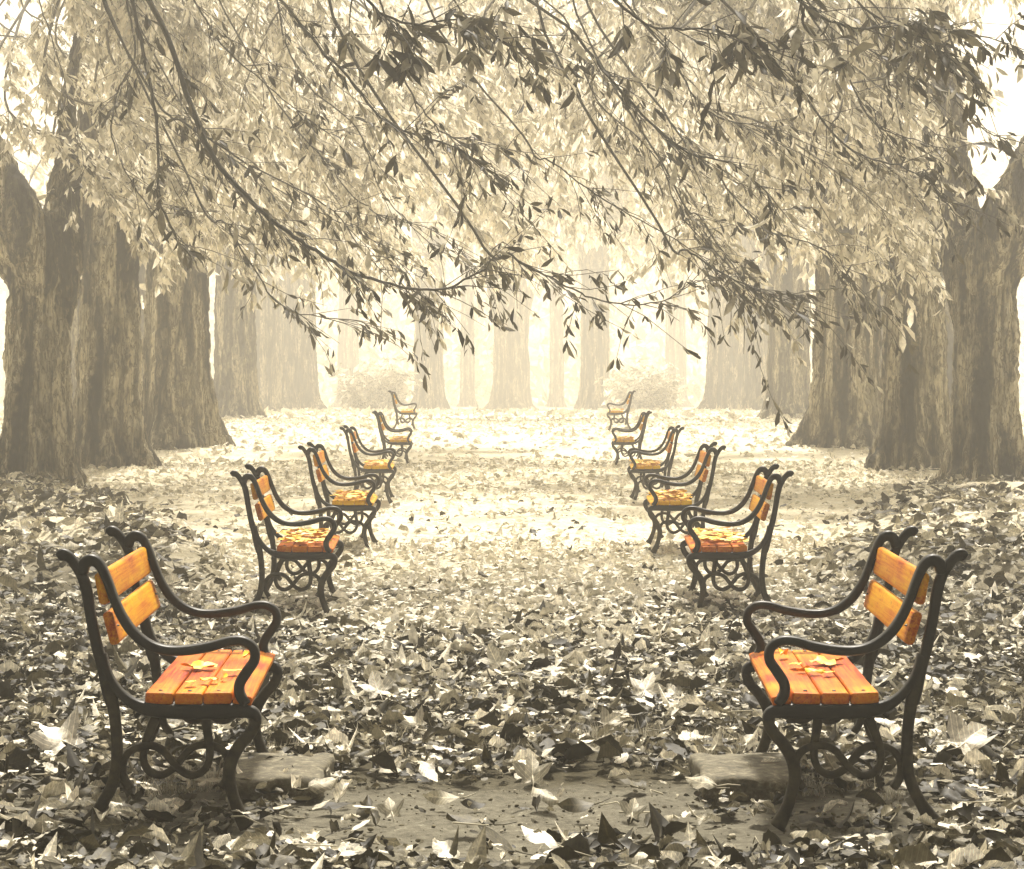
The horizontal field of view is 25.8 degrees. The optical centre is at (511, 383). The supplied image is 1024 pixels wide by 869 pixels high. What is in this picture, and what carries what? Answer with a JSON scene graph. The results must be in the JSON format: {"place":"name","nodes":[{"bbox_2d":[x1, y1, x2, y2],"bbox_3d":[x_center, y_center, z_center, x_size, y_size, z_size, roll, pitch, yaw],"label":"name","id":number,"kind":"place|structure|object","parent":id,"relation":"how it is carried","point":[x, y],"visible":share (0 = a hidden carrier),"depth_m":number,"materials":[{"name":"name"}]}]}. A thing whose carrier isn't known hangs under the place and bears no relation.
{"place":"outdoors","nodes":[
{"label":"outdoors","id":0,"kind":"place"},
{"bbox_2d":[0,394,1023,868],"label":"ground","id":1,"kind":"structure","parent":0,"point":[504,796],"depth_m":15.16,"materials":[{"name":"beige plant"}]},
{"bbox_2d":[13,27,224,375],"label":"back tree","id":2,"kind":"object","parent":1,"relation":"on","point":[38,175],"visible":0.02,"depth_m":61.38,"materials":[{"name":"beige plant"}]},
{"bbox_2d":[12,3,244,403],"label":"back tree","id":3,"kind":"object","parent":1,"relation":"on","point":[74,332],"visible":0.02,"depth_m":55.53,"materials":[{"name":"beige plant"}]},
{"bbox_2d":[56,526,282,831],"bbox_3d":[-1.117,0.948,7.492,0.634,0.879,1.162,0,0,-3],"label":"park bench","id":4,"kind":"object","parent":1,"relation":"on","point":[230,697],"visible":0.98,"depth_m":6.93,"materials":[{"name":"orange wood"}]},
{"bbox_2d":[200,677,218,680],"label":"fallen leaf","id":5,"kind":"object","parent":4,"relation":"on","point":[206,679],"visible":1,"depth_m":7.13,"materials":[{"name":"yellow plant"}]},
{"bbox_2d":[222,669,241,670],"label":"fallen leaf","id":6,"kind":"object","parent":4,"relation":"on","point":[230,670],"visible":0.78,"depth_m":7.32,"materials":[{"name":"yellow plant"}]},
{"bbox_2d":[243,650,249,657],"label":"fallen leaf","id":7,"kind":"object","parent":4,"relation":"on","point":[245,653],"visible":0.48,"depth_m":7.68,"materials":[{"name":"yellow plant"}]},
{"bbox_2d":[97,37,287,410],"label":"back tree","id":8,"kind":"object","parent":1,"relation":"on","point":[268,339],"visible":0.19,"depth_m":104.27,"materials":[{"name":"beige plant"}]},
{"bbox_2d":[0,0,506,485],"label":"forked tree","id":9,"kind":"object","parent":1,"relation":"on","point":[41,260],"visible":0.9,"depth_m":27.53,"materials":[{"name":"beige plant"}]},
{"bbox_2d":[0,0,547,469],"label":"old tree","id":10,"kind":"object","parent":1,"relation":"on","point":[110,424],"visible":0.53,"depth_m":31.93,"materials":[{"name":"beige plant"}]},
{"bbox_2d":[219,752,335,800],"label":"stone slab","id":11,"kind":"structure","parent":1,"relation":"on","point":[273,775],"depth_m":7.61,"materials":[{"name":"grey stone"}]},
{"bbox_2d":[230,463,343,616],"bbox_3d":[-1.365,0.948,13.742,0.634,0.879,1.162,0,0,-2],"label":"park bench","id":12,"kind":"object","parent":1,"relation":"on","point":[318,552],"visible":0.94,"depth_m":13.18,"materials":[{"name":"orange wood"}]},
{"bbox_2d":[276,528,332,542],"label":"leaf litter","id":13,"kind":"object","parent":12,"relation":"on","point":[302,535],"visible":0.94,"depth_m":13.68,"materials":[{"name":"yellow plant"}]},
{"bbox_2d":[294,776,337,793],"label":"fallen leaf","id":14,"kind":"object","parent":1,"relation":"on","point":[318,786],"visible":0.99,"depth_m":7.41,"materials":[{"name":"beige plant"}]},
{"bbox_2d":[56,0,592,449],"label":"old tree","id":15,"kind":"object","parent":1,"relation":"on","point":[180,408],"visible":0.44,"depth_m":37.75,"materials":[{"name":"beige plant"}]},
{"bbox_2d":[298,441,380,552],"bbox_3d":[-1.417,0.931,18.523,0.634,0.879,1.162,0,0,-2],"label":"park bench","id":16,"kind":"object","parent":1,"relation":"on","point":[360,504],"visible":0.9,"depth_m":17.96,"materials":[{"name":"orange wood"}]},
{"bbox_2d":[329,489,375,498],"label":"leaf litter","id":17,"kind":"object","parent":16,"relation":"on","point":[352,493],"visible":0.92,"depth_m":18.36,"materials":[{"name":"yellow plant"}]},
{"bbox_2d":[342,813,360,819],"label":"fallen leaf","id":18,"kind":"object","parent":1,"relation":"on","point":[348,816],"visible":1,"depth_m":6.89,"materials":[{"name":"beige plant"}]},
{"bbox_2d":[318,3,413,406],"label":"back tree","id":19,"kind":"object","parent":1,"relation":"on","point":[348,349],"visible":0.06,"depth_m":179.27,"materials":[{"name":"beige plant"}]},
{"bbox_2d":[339,425,396,503],"bbox_3d":[-1.662,0.926,25.973,0.634,0.879,1.162,0,0,-2],"label":"park bench","id":20,"kind":"object","parent":1,"relation":"on","point":[383,468],"visible":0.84,"depth_m":25.41,"materials":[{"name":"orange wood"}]},
{"bbox_2d":[364,459,394,464],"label":"leaf litter","id":21,"kind":"object","parent":20,"relation":"on","point":[377,461],"visible":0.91,"depth_m":25.76,"materials":[{"name":"yellow plant"}]},
{"bbox_2d":[364,808,386,827],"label":"fallen leaf","id":22,"kind":"object","parent":1,"relation":"on","point":[375,815],"visible":1,"depth_m":6.93,"materials":[{"name":"grey plant"}]},
{"bbox_2d":[329,356,422,409],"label":"bush","id":23,"kind":"object","parent":1,"relation":"on","point":[371,389],"visible":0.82,"depth_m":117.17,"materials":[{"name":"beige plant"}]},
{"bbox_2d":[358,671,393,699],"bbox_3d":[-0.567,1.276,9.432,0.163,0.037,0.181,-8,45,-16],"label":"fallen leaf","id":24,"kind":"object","parent":1,"relation":"on","point":[375,686],"visible":1,"depth_m":9.45,"materials":[{"name":"beige plant"}]},
{"bbox_2d":[168,0,603,418],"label":"slim tree","id":25,"kind":"object","parent":1,"relation":"on","point":[235,380],"visible":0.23,"depth_m":69.43,"materials":[{"name":"beige plant"}]},
{"bbox_2d":[376,797,403,821],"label":"fallen leaf","id":26,"kind":"object","parent":1,"relation":"on","point":[389,808],"visible":1,"depth_m":6.90,"materials":[{"name":"beige plant"}]},
{"bbox_2d":[372,410,412,463],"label":"park bench","id":27,"kind":"object","parent":1,"relation":"on","point":[380,417],"visible":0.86,"depth_m":35.01,"materials":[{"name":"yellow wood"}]},
{"bbox_2d":[389,436,409,438],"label":"leaf litter","id":28,"kind":"object","parent":27,"relation":"on","point":[399,437],"visible":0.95,"depth_m":35.15,"materials":[{"name":"yellow plant"}]},
{"bbox_2d":[388,390,416,429],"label":"park bench","id":29,"kind":"object","parent":1,"relation":"on","point":[404,412],"visible":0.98,"depth_m":48.51,"materials":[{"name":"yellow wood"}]},
{"bbox_2d":[203,0,608,409],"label":"broad tree","id":30,"kind":"object","parent":1,"relation":"on","point":[299,377],"visible":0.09,"depth_m":116.86,"materials":[{"name":"beige plant"}]},
{"bbox_2d":[422,790,475,804],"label":"fallen leaf","id":31,"kind":"object","parent":1,"relation":"on","point":[439,797],"visible":1,"depth_m":7.30,"materials":[{"name":"beige plant"}]},
{"bbox_2d":[316,0,597,410],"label":"straight tree","id":32,"kind":"object","parent":1,"relation":"on","point":[434,396],"visible":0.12,"depth_m":137.20,"materials":[{"name":"beige plant"}]},
{"bbox_2d":[456,236,478,406],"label":"thin tree","id":33,"kind":"object","parent":1,"relation":"on","point":[467,384],"visible":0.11,"depth_m":181.53,"materials":[{"name":"beige plant"}]},
{"bbox_2d":[446,813,516,825],"bbox_3d":[-0.094,1.348,6.902,0.218,0.047,0.086,11,0,4],"label":"fallen leaf","id":34,"kind":"object","parent":1,"relation":"on","point":[468,818],"visible":0.97,"depth_m":6.90,"materials":[{"name":"beige plant"}]},
{"bbox_2d":[478,825,532,855],"bbox_3d":[-0.018,1.331,6.500,0.189,0.029,0.066,29,21,11],"label":"fallen leaf","id":35,"kind":"object","parent":1,"relation":"on","point":[493,836],"visible":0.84,"depth_m":6.51,"materials":[{"name":"beige plant"}]},
{"bbox_2d":[344,0,667,409],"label":"central tree","id":36,"kind":"object","parent":1,"relation":"on","point":[510,389],"visible":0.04,"depth_m":158.92,"materials":[{"name":"beige plant"}]},
{"bbox_2d":[0,512,1023,868],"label":"fallen leaves","id":37,"kind":"object","parent":1,"relation":"on","point":[36,824],"depth_m":8.64,"materials":[{"name":"beige plant"}]},
{"bbox_2d":[28,705,83,754],"bbox_3d":[-1.619,1.237,8.012,0.187,0.162,0.157,0,0,3],"label":"fallen leaf","id":38,"kind":"object","parent":37,"relation":"on","point":[50,738],"visible":1,"depth_m":8.02,"materials":[{"name":"beige plant"}]},
{"bbox_2d":[353,804,385,808],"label":"fallen leaf","id":39,"kind":"object","parent":37,"relation":"on","point":[361,806],"visible":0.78,"depth_m":7.13,"materials":[{"name":"white plant"}]},
{"bbox_2d":[400,705,426,731],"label":"fallen leaf","id":40,"kind":"object","parent":37,"relation":"on","point":[414,721],"visible":1,"depth_m":8.63,"materials":[{"name":"beige plant"}]},
{"bbox_2d":[479,645,507,671],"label":"fallen leaf","id":41,"kind":"object","parent":37,"relation":"on","point":[494,657],"visible":1,"depth_m":10.47,"materials":[{"name":"beige plant"}]},
{"bbox_2d":[520,825,559,847],"bbox_3d":[0.113,1.334,6.511,0.218,0.047,0.086,23,20,33],"label":"fallen leaf","id":42,"kind":"object","parent":37,"relation":"on","point":[547,839],"visible":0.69,"depth_m":6.53,"materials":[{"name":"white plant"}]},
{"bbox_2d":[597,706,622,726],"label":"fallen leaf","id":43,"kind":"object","parent":37,"relation":"on","point":[606,717],"visible":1,"depth_m":8.64,"materials":[{"name":"beige plant"}]},
{"bbox_2d":[0,403,1023,559],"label":"fallen leaves","id":44,"kind":"object","parent":1,"relation":"on","point":[685,415],"visible":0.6,"depth_m":33.47,"materials":[{"name":"beige plant"}]},
{"bbox_2d":[0,465,1023,598],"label":"fallen leaves","id":45,"kind":"object","parent":1,"relation":"on","point":[37,514],"visible":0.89,"depth_m":17.84,"materials":[{"name":"beige plant"}]},
{"bbox_2d":[0,2,1023,406],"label":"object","id":46,"kind":"object","parent":1,"relation":"on","point":[484,354],"visible":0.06,"depth_m":198.91,"materials":[{"name":"plant"}]},
{"bbox_2d":[112,755,911,868],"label":"gravel","id":47,"kind":"structure","parent":1,"relation":"on","point":[731,836],"depth_m":7.27,"materials":[{"name":"grey gravel"}]},
{"bbox_2d":[120,711,908,801],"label":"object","id":48,"kind":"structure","parent":1,"relation":"on","point":[218,775],"depth_m":8.33,"materials":[{"name":"beige plant"}]},
{"bbox_2d":[512,754,552,786],"bbox_3d":[0.071,1.290,7.418,0.100,0.109,0.101,0,0,-43],"label":"fallen leaf","id":49,"kind":"object","parent":1,"relation":"on","point":[533,770],"visible":1,"depth_m":7.43,"materials":[{"name":"beige plant"}]},
{"bbox_2d":[400,0,701,409],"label":"straight tree","id":50,"kind":"object","parent":1,"relation":"on","point":[595,351],"visible":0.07,"depth_m":137.19,"materials":[{"name":"beige plant"}]},
{"bbox_2d":[556,798,609,812],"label":"fallen leaf","id":51,"kind":"object","parent":1,"relation":"on","point":[574,805],"visible":1,"depth_m":7.15,"materials":[{"name":"beige plant"}]},
{"bbox_2d":[545,147,650,406],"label":"thin tree","id":52,"kind":"object","parent":1,"relation":"on","point":[556,376],"visible":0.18,"depth_m":181.51,"materials":[{"name":"beige plant"}]},
{"bbox_2d":[328,0,883,449],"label":"old tree","id":53,"kind":"object","parent":1,"relation":"on","point":[842,410],"visible":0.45,"depth_m":36.49,"materials":[{"name":"beige plant"}]},
{"bbox_2d":[607,390,635,430],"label":"park bench","id":54,"kind":"object","parent":1,"relation":"on","point":[619,412],"visible":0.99,"depth_m":48.50,"materials":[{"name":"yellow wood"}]},
{"bbox_2d":[445,0,815,409],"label":"broad tree","id":55,"kind":"object","parent":1,"relation":"on","point":[724,376],"visible":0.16,"depth_m":116.78,"materials":[{"name":"beige plant"}]},
{"bbox_2d":[611,410,651,464],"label":"park bench","id":56,"kind":"object","parent":1,"relation":"on","point":[643,417],"visible":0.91,"depth_m":35.01,"materials":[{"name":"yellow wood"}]},
{"bbox_2d":[616,436,633,438],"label":"leaf litter","id":57,"kind":"object","parent":56,"relation":"on","point":[625,437],"visible":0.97,"depth_m":35.13,"materials":[{"name":"yellow plant"}]},
{"bbox_2d":[619,798,647,822],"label":"fallen leaf","id":58,"kind":"object","parent":1,"relation":"on","point":[631,808],"visible":1,"depth_m":6.90,"materials":[{"name":"beige plant"}]},
{"bbox_2d":[420,0,850,418],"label":"slim tree","id":59,"kind":"object","parent":1,"relation":"on","point":[789,382],"visible":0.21,"depth_m":69.29,"materials":[{"name":"beige plant"}]},
{"bbox_2d":[566,29,707,406],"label":"back tree","id":60,"kind":"object","parent":1,"relation":"on","point":[675,354],"visible":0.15,"depth_m":179.27,"materials":[{"name":"beige plant"}]},
{"bbox_2d":[593,353,694,409],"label":"bush","id":61,"kind":"object","parent":1,"relation":"on","point":[653,389],"visible":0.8,"depth_m":117.33,"materials":[{"name":"beige plant"}]},
{"bbox_2d":[630,672,665,697],"bbox_3d":[0.563,1.276,9.431,0.163,0.038,0.181,12,46,20],"label":"fallen leaf","id":62,"kind":"object","parent":1,"relation":"on","point":[648,686],"visible":0.98,"depth_m":9.44,"materials":[{"name":"beige plant"}]},
{"bbox_2d":[637,808,661,828],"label":"fallen leaf","id":63,"kind":"object","parent":1,"relation":"on","point":[647,820],"visible":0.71,"depth_m":6.92,"materials":[{"name":"grey plant"}]},
{"bbox_2d":[627,425,684,503],"bbox_3d":[1.662,0.926,25.973,0.634,0.879,1.162,0,0,2],"label":"park bench","id":64,"kind":"object","parent":1,"relation":"on","point":[641,468],"visible":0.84,"depth_m":25.41,"materials":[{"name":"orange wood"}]},
{"bbox_2d":[629,459,660,464],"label":"leaf litter","id":65,"kind":"object","parent":64,"relation":"on","point":[643,461],"visible":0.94,"depth_m":25.88,"materials":[{"name":"yellow plant"}]},
{"bbox_2d":[664,814,679,820],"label":"fallen leaf","id":66,"kind":"object","parent":1,"relation":"on","point":[669,817],"visible":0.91,"depth_m":6.87,"materials":[{"name":"beige plant"}]},
{"bbox_2d":[643,441,725,553],"bbox_3d":[1.417,0.931,18.523,0.634,0.879,1.162,0,0,2],"label":"park bench","id":67,"kind":"object","parent":1,"relation":"on","point":[667,504],"visible":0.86,"depth_m":17.96,"materials":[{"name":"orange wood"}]},
{"bbox_2d":[646,489,692,498],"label":"leaf litter","id":68,"kind":"object","parent":67,"relation":"on","point":[674,493],"visible":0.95,"depth_m":18.44,"materials":[{"name":"yellow plant"}]},
{"bbox_2d":[685,776,729,789],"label":"fallen leaf","id":69,"kind":"object","parent":1,"relation":"on","point":[706,782],"visible":1,"depth_m":7.43,"materials":[{"name":"beige plant"}]},
{"bbox_2d":[425,0,1009,471],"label":"old tree","id":70,"kind":"object","parent":1,"relation":"on","point":[915,424],"visible":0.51,"depth_m":32.12,"materials":[{"name":"beige plant"}]},
{"bbox_2d":[680,463,793,616],"bbox_3d":[1.365,0.948,13.742,0.634,0.879,1.162,0,0,2],"label":"park bench","id":71,"kind":"object","parent":1,"relation":"on","point":[736,551],"visible":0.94,"depth_m":13.18,"materials":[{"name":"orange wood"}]},
{"bbox_2d":[686,527,748,543],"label":"leaf litter","id":72,"kind":"object","parent":71,"relation":"on","point":[715,534],"visible":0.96,"depth_m":13.64,"materials":[{"name":"yellow plant"}]},
{"bbox_2d":[688,752,804,800],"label":"stone slab","id":73,"kind":"structure","parent":1,"relation":"on","point":[758,778],"depth_m":7.61,"materials":[{"name":"grey stone"}]},
{"bbox_2d":[483,0,1023,481],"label":"forked tree","id":74,"kind":"object","parent":1,"relation":"on","point":[979,294],"visible":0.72,"depth_m":27.13,"materials":[{"name":"beige plant"}]},
{"bbox_2d":[673,62,852,409],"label":"back tree","id":75,"kind":"object","parent":1,"relation":"on","point":[753,397],"visible":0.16,"depth_m":104.30,"materials":[{"name":"beige plant"}]},
{"bbox_2d":[679,51,916,375],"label":"back tree","id":76,"kind":"object","parent":1,"relation":"on","point":[811,271],"visible":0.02,"depth_m":63.42,"materials":[{"name":"beige plant"}]},
{"bbox_2d":[741,526,967,831],"bbox_3d":[1.117,0.948,7.492,0.634,0.879,1.162,0,0,2],"label":"park bench","id":77,"kind":"object","parent":1,"relation":"on","point":[795,695],"visible":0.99,"depth_m":6.93,"materials":[{"name":"orange wood"}]},
{"bbox_2d":[779,648,787,654],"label":"fallen leaf","id":78,"kind":"object","parent":77,"relation":"on","point":[784,652],"visible":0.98,"depth_m":7.78,"materials":[{"name":"plant"}]},
{"bbox_2d":[797,665,810,670],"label":"fallen leaf","id":79,"kind":"object","parent":77,"relation":"on","point":[802,669],"visible":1,"depth_m":7.40,"materials":[{"name":"orange plant"}]},
{"bbox_2d":[805,668,824,673],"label":"fallen leaf","id":80,"kind":"object","parent":77,"relation":"on","point":[820,671],"visible":1,"depth_m":7.34,"materials":[{"name":"yellow plant"}]},
{"bbox_2d":[809,655,843,664],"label":"fallen leaf","id":81,"kind":"object","parent":77,"relation":"on","point":[821,659],"visible":1,"depth_m":7.61,"materials":[{"name":"yellow plant"}]},
{"bbox_2d":[734,0,1003,401],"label":"back tree","id":82,"kind":"object","parent":1,"relation":"on","point":[949,326],"visible":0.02,"depth_m":55.52,"materials":[{"name":"beige plant"}]},
{"bbox_2d":[944,711,997,754],"bbox_3d":[1.628,1.258,8.005,0.184,0.156,0.163,0,0,-2],"label":"fallen leaf","id":83,"kind":"object","parent":1,"relation":"on","point":[971,736],"visible":0.97,"depth_m":8.04,"materials":[{"name":"beige plant"}]},
{"bbox_2d":[0,0,1023,394],"label":"sky","id":84,"kind":"structure","parent":0,"point":[997,16],"materials":[{"name":"white"}]}
]}

